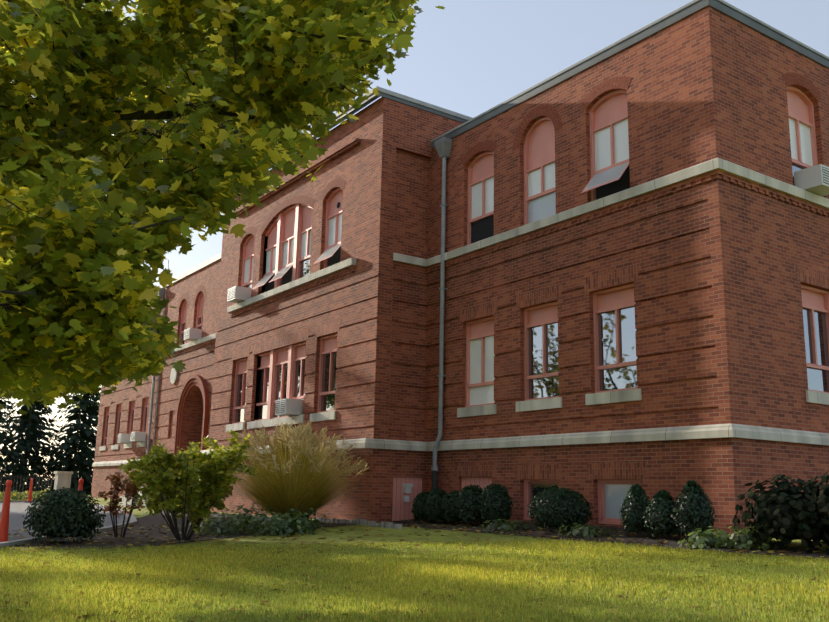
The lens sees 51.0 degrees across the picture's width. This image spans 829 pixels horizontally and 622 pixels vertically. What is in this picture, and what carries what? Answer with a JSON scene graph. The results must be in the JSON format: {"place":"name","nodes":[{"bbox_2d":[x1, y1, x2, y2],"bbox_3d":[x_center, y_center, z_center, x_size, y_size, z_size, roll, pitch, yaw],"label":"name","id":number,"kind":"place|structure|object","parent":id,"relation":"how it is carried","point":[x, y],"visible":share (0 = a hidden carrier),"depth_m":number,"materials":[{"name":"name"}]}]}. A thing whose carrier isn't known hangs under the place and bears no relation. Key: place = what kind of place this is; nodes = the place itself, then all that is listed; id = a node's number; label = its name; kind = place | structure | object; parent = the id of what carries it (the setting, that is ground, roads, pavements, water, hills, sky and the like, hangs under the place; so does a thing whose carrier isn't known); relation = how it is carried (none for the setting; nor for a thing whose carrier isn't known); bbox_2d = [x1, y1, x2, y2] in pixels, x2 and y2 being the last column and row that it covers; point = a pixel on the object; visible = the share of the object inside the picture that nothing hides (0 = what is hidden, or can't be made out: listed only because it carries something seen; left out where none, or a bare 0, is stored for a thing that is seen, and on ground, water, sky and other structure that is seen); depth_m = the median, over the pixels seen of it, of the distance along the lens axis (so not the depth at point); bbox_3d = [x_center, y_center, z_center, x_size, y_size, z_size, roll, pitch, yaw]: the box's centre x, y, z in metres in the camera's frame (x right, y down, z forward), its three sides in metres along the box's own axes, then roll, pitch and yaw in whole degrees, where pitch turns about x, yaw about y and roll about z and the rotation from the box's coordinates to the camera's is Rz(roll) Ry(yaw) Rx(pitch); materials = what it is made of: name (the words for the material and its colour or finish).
{"place":"outdoors","nodes":[
{"label":"outdoors","id":0,"kind":"place"},
{"bbox_2d":[0,500,137,547],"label":"driveway","id":1,"kind":"structure","parent":0,"point":[17,513],"depth_m":21.31,"materials":[{"name":"concrete"}]},
{"bbox_2d":[0,478,83,541],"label":"bollards","id":2,"kind":"object","parent":1,"relation":"on","point":[4,522],"visible":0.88,"depth_m":14.81,"materials":[{"name":"red plastic"}]},
{"bbox_2d":[72,392,100,416],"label":"tree","id":3,"kind":"object","parent":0,"point":[85,404],"depth_m":77.81,"materials":[{"name":"green plant"}]},
{"bbox_2d":[0,0,445,414],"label":"maple","id":4,"kind":"object","parent":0,"point":[71,352],"depth_m":7.76,"materials":[{"name":"green plant"}]},
{"bbox_2d":[0,487,828,621],"bbox_3d":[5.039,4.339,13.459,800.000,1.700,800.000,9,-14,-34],"label":"lawn ground","id":5,"kind":"structure","parent":0,"point":[330,534],"depth_m":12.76,"materials":[{"name":"green plant"}]},
{"bbox_2d":[0,490,46,500],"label":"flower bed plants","id":6,"kind":"object","parent":5,"relation":"on","point":[16,494],"visible":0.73,"depth_m":40.47,"materials":[{"name":"green plant"}]},
{"bbox_2d":[0,474,54,499],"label":"iron fence","id":7,"kind":"object","parent":5,"relation":"on","point":[27,477],"visible":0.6,"depth_m":41.48,"materials":[{"name":"black"}]},
{"bbox_2d":[0,385,100,493],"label":"conifer tree","id":8,"kind":"object","parent":5,"relation":"on","point":[37,463],"depth_m":63.83,"materials":[{"name":"green plant"}]},
{"bbox_2d":[54,471,72,492],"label":"gate pillar","id":9,"kind":"structure","parent":5,"relation":"on","point":[62,478],"depth_m":41.20,"materials":[{"name":"stone"}]},
{"bbox_2d":[91,259,220,498],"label":"block","id":10,"kind":"structure","parent":5,"relation":"on","point":[199,361],"depth_m":36.24,"materials":[{"name":"brick"}]},
{"bbox_2d":[208,97,462,522],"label":"pavilion block","id":11,"kind":"structure","parent":5,"relation":"on","point":[375,302],"depth_m":21.63,"materials":[{"name":"brick"}]},
{"bbox_2d":[235,138,360,215],"bbox_3d":[-3.623,-3.748,25.335,0.210,0.136,7.700,9,-14,-34],"label":"ledge","id":12,"kind":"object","parent":11,"relation":"attached to","point":[338,152],"depth_m":24.26,"materials":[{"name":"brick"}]},
{"bbox_2d":[0,511,828,557],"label":"mulch beds","id":13,"kind":"object","parent":5,"relation":"on","point":[150,521],"visible":0.25,"depth_m":15.46,"materials":[{"name":"brown soil"}]},
{"bbox_2d":[22,487,105,543],"bbox_3d":[-6.059,3.532,15.084,1.378,0.953,1.363,9,-14,-34],"label":"round shrub","id":14,"kind":"object","parent":13,"relation":"on","point":[81,494],"depth_m":14.73,"materials":[{"name":"green plant"}]},
{"bbox_2d":[97,470,145,536],"bbox_3d":[-5.399,3.555,16.271,0.997,1.384,0.936,9,-14,-34],"label":"red shrub","id":15,"kind":"object","parent":13,"relation":"on","point":[129,491],"depth_m":16.24,"materials":[{"name":"red plant"}]},
{"bbox_2d":[119,429,258,539],"bbox_3d":[-4.167,3.088,15.407,2.242,1.949,2.548,9,-14,-34],"label":"yellow shrub","id":16,"kind":"object","parent":13,"relation":"on","point":[172,462],"depth_m":15.04,"materials":[{"name":"plant"}]},
{"bbox_2d":[233,433,367,517],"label":"miscanthus blades","id":17,"kind":"object","parent":13,"relation":"on","point":[278,491],"visible":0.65,"depth_m":18.53,"materials":[{"name":"green plant"}]},
{"bbox_2d":[229,420,368,477],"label":"ornamental grass plumes","id":18,"kind":"object","parent":17,"relation":"attached to","point":[287,432],"visible":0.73,"depth_m":18.85,"materials":[{"name":"beige plant"}]},
{"bbox_2d":[316,517,401,528],"bbox_3d":[-1.206,4.662,19.076,0.337,0.177,3.644,9,-14,-33],"label":"cobble edging","id":19,"kind":"object","parent":13,"relation":"on","point":[364,522],"visible":0.52,"depth_m":18.92,"materials":[{"name":"stone"}]},
{"bbox_2d":[411,480,716,537],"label":"clipped shrubs","id":20,"kind":"object","parent":13,"relation":"on","point":[423,507],"visible":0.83,"depth_m":15.37,"materials":[{"name":"green plant"}]},
{"bbox_2d":[0,519,828,621],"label":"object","id":21,"kind":"object","parent":5,"relation":"on","point":[418,526],"visible":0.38,"depth_m":11.73,"materials":[{"name":"plant"}]},
{"bbox_2d":[92,0,828,520],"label":"trim","id":22,"kind":"structure","parent":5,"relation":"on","point":[406,490],"depth_m":18.41,"materials":[{"name":"stone"}]},
{"bbox_2d":[185,503,787,549],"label":"ground cover plants","id":23,"kind":"object","parent":5,"relation":"on","point":[300,525],"visible":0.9,"depth_m":16.02,"materials":[{"name":"green plant"}]},
{"bbox_2d":[424,6,828,533],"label":"wing block","id":24,"kind":"structure","parent":5,"relation":"on","point":[719,332],"depth_m":15.94,"materials":[{"name":"brick"}]},
{"bbox_2d":[99,72,828,524],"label":"windows","id":25,"kind":"structure","parent":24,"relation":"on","point":[279,396],"depth_m":18.62,"materials":[{"name":"pink paint"}]},
{"bbox_2d":[732,471,828,554],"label":"shrub","id":26,"kind":"object","parent":5,"relation":"on","point":[788,526],"depth_m":11.63,"materials":[{"name":"green plant"}]},
{"bbox_2d":[0,0,828,486],"label":"sky","id":27,"kind":"structure","parent":0,"point":[466,57],"materials":[{"name":"blue"}]}
]}

